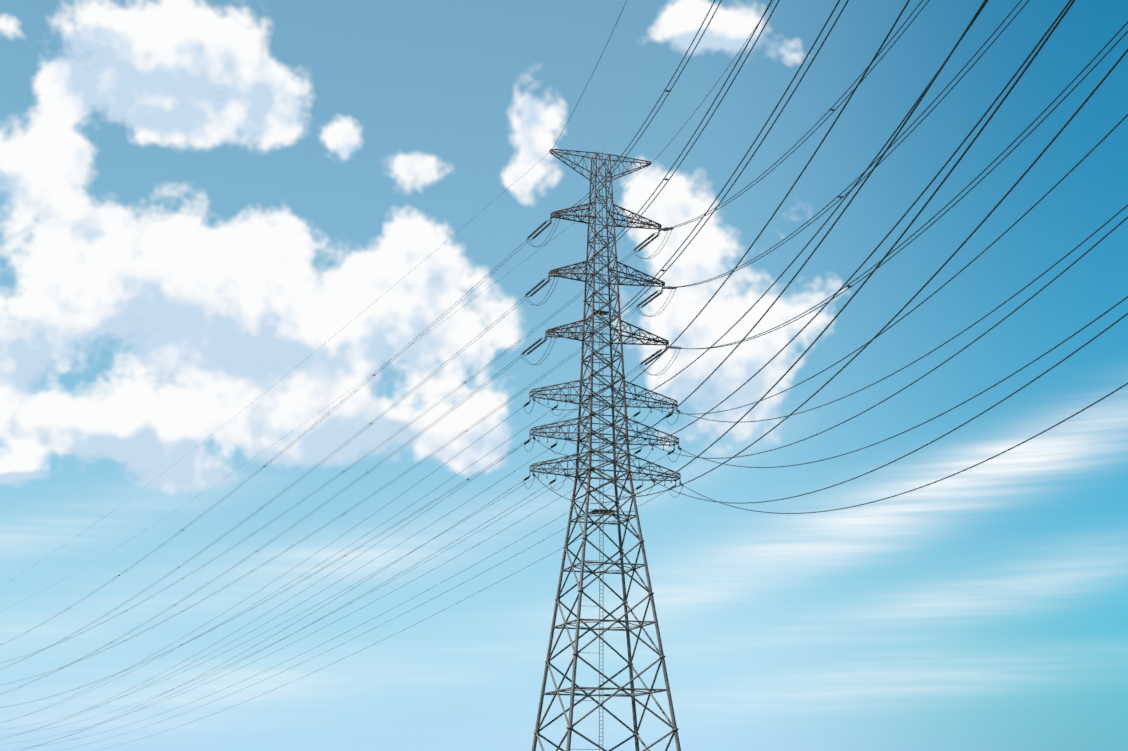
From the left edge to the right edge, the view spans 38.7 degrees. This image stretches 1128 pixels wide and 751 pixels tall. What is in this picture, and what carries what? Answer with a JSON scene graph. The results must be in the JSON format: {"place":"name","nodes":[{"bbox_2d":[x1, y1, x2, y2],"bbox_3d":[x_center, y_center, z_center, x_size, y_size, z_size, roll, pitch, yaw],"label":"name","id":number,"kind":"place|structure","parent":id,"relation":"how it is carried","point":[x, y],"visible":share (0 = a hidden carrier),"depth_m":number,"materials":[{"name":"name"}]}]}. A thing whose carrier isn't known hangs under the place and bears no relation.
{"place":"outdoors","nodes":[
{"label":"outdoors","id":0,"kind":"place"},
{"bbox_2d":[0,0,1127,750],"label":"sky","id":1,"kind":"structure","parent":0,"point":[197,197],"materials":[{"name":"blue"}]},
{"label":"ground","id":2,"kind":"structure","parent":0,"visible":0},
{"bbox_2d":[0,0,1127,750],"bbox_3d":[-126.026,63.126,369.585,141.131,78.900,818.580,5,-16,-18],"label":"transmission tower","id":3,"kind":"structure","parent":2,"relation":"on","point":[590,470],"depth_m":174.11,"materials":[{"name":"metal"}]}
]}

